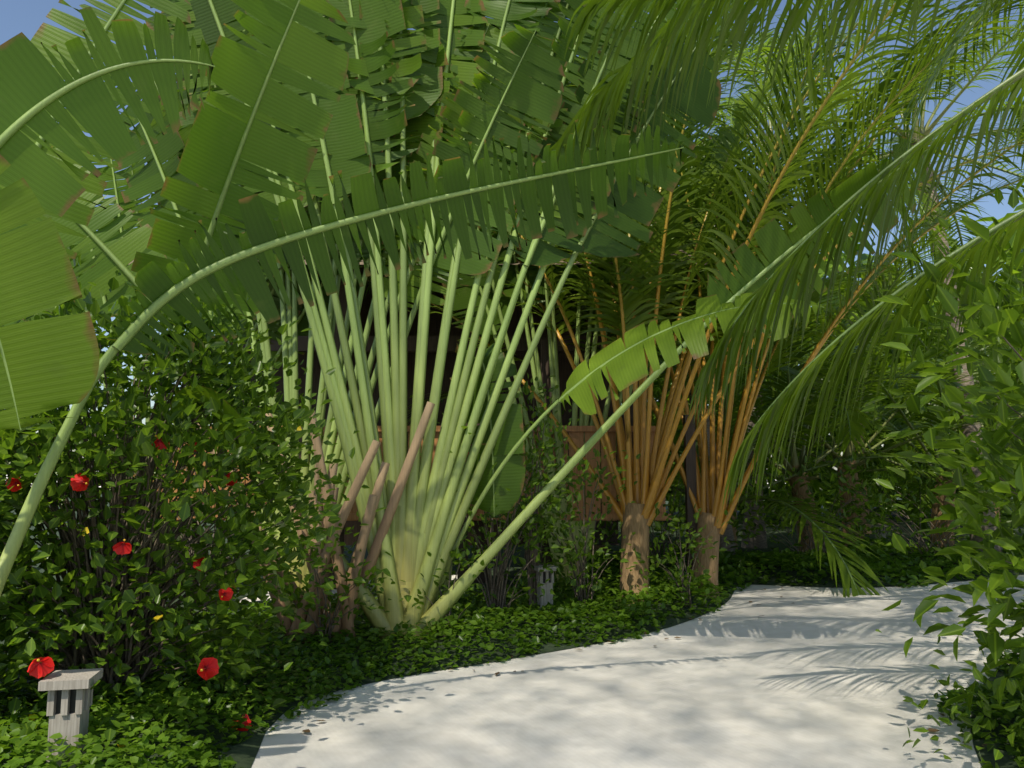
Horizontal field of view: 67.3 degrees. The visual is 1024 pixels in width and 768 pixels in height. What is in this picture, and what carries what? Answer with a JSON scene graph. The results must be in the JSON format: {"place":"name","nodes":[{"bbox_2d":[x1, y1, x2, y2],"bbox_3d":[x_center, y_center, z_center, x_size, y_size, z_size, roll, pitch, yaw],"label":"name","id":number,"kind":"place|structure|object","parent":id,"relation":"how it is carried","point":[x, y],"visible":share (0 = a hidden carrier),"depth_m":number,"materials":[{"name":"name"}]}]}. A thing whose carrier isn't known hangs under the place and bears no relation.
{"place":"outdoors","nodes":[
{"label":"outdoors","id":0,"kind":"place"},
{"bbox_2d":[0,491,1023,767],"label":"soil","id":1,"kind":"structure","parent":0,"point":[244,753],"depth_m":6.60,"materials":[{"name":"brown soil"}]},
{"bbox_2d":[197,401,434,642],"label":"dry stalks","id":2,"kind":"object","parent":1,"relation":"on","point":[368,519],"visible":0.52,"depth_m":6.55,"materials":[{"name":"beige plant"}]},
{"bbox_2d":[115,264,697,588],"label":"wooden building","id":3,"kind":"structure","parent":1,"relation":"on","point":[564,364],"depth_m":11.76,"materials":[{"name":"brown wood"}]},
{"bbox_2d":[107,426,670,520],"bbox_3d":[-1.500,1.102,9.516,6.900,1.165,0.090,0,-6,0],"label":"orange wood","id":4,"kind":"object","parent":3,"relation":"attached to","point":[576,434],"visible":0.14,"depth_m":9.52,"materials":[{"name":"brown wood"}]},
{"bbox_2d":[127,250,707,283],"bbox_3d":[-1.300,-2.218,13.438,7.600,2.350,7.600,0,-6,0],"label":"thatch","id":5,"kind":"object","parent":3,"relation":"on","point":[435,282],"depth_m":9.77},
{"bbox_2d":[38,524,887,767],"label":"bollards","id":6,"kind":"object","parent":1,"relation":"on","point":[64,722],"visible":0.54,"depth_m":3.54,"materials":[{"name":"grey stone"}]},
{"bbox_2d":[56,529,879,713],"bbox_3d":[1.676,2.111,9.257,1.716,0.118,13.652,-5,-8,40],"label":"bollard lamp","id":7,"kind":"object","parent":6,"relation":"on","point":[72,701],"visible":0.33,"depth_m":3.56,"materials":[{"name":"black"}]},
{"bbox_2d":[0,0,927,639],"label":"traveller's palm stems","id":8,"kind":"object","parent":1,"relation":"on","point":[432,512],"visible":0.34,"depth_m":6.86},
{"bbox_2d":[0,0,929,516],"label":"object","id":9,"kind":"object","parent":8,"relation":"attached to","point":[190,118],"visible":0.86,"depth_m":5.44,"materials":[{"name":"green plant"}]},
{"bbox_2d":[0,535,1023,767],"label":"groundcover","id":10,"kind":"object","parent":1,"relation":"on","point":[40,745],"visible":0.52,"depth_m":5.81,"materials":[{"name":"green plant"}]},
{"bbox_2d":[0,282,1023,710],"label":"twigs","id":11,"kind":"object","parent":1,"relation":"on","point":[74,656],"visible":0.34,"depth_m":4.88,"materials":[{"name":"green plant"}]},
{"bbox_2d":[28,426,301,746],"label":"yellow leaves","id":12,"kind":"object","parent":11,"relation":"attached to","point":[156,618],"visible":0.44,"depth_m":4.32,"materials":[{"name":"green plant"}]},
{"bbox_2d":[6,439,468,730],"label":"petals","id":13,"kind":"object","parent":11,"relation":"attached to","point":[43,668],"visible":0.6,"depth_m":3.94,"materials":[{"name":"red plant"}]},
{"bbox_2d":[0,253,746,748],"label":"shrub leaves","id":14,"kind":"object","parent":11,"relation":"attached to","point":[216,355],"visible":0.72,"depth_m":4.58,"materials":[{"name":"green plant"}]},
{"bbox_2d":[36,178,1023,767],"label":"shrub leaves","id":15,"kind":"object","parent":1,"relation":"on","point":[998,456],"visible":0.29,"depth_m":4.12,"materials":[{"name":"green plant"}]},
{"bbox_2d":[297,577,989,745],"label":"dead leaves","id":16,"kind":"object","parent":1,"relation":"on","point":[929,730],"visible":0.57,"depth_m":5.69,"materials":[{"name":"brown plant"}]},
{"bbox_2d":[407,0,1023,594],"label":"green stalks","id":17,"kind":"object","parent":1,"relation":"on","point":[1011,80],"visible":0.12,"depth_m":13.00,"materials":[{"name":"green plant"}]},
{"bbox_2d":[589,423,1000,601],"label":"palm trunks","id":18,"kind":"object","parent":1,"relation":"on","point":[634,520],"visible":0.3,"depth_m":9.12,"materials":[{"name":"brown plant"}]},
{"bbox_2d":[680,137,1003,559],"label":"trunks","id":19,"kind":"object","parent":1,"relation":"on","point":[759,541],"visible":0.09,"depth_m":13.35,"materials":[{"name":"plant"}]},
{"bbox_2d":[367,1,1023,534],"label":"palm stems","id":20,"kind":"object","parent":19,"relation":"attached to","point":[649,489],"visible":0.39,"depth_m":8.88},
{"bbox_2d":[300,0,1023,597],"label":"palm leaves","id":21,"kind":"object","parent":20,"relation":"attached to","point":[692,22],"visible":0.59,"depth_m":8.13,"materials":[{"name":"green plant"}]},
{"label":"columns","id":22,"kind":"object","parent":1,"relation":"on","visible":0},
{"bbox_2d":[17,435,237,728],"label":"flower stamens","id":23,"kind":"object","parent":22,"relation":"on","point":[86,483],"visible":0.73,"depth_m":3.92,"materials":[{"name":"yellow"}]},
{"bbox_2d":[0,0,1023,474],"label":"sky","id":24,"kind":"structure","parent":0,"point":[26,17],"materials":[{"name":"blue"}]},
{"bbox_2d":[5,475,1023,767],"bbox_3d":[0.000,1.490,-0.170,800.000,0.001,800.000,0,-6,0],"label":"path","id":25,"kind":"structure","parent":0,"point":[809,677],"depth_m":5.05,"materials":[{"name":"beige concrete"}]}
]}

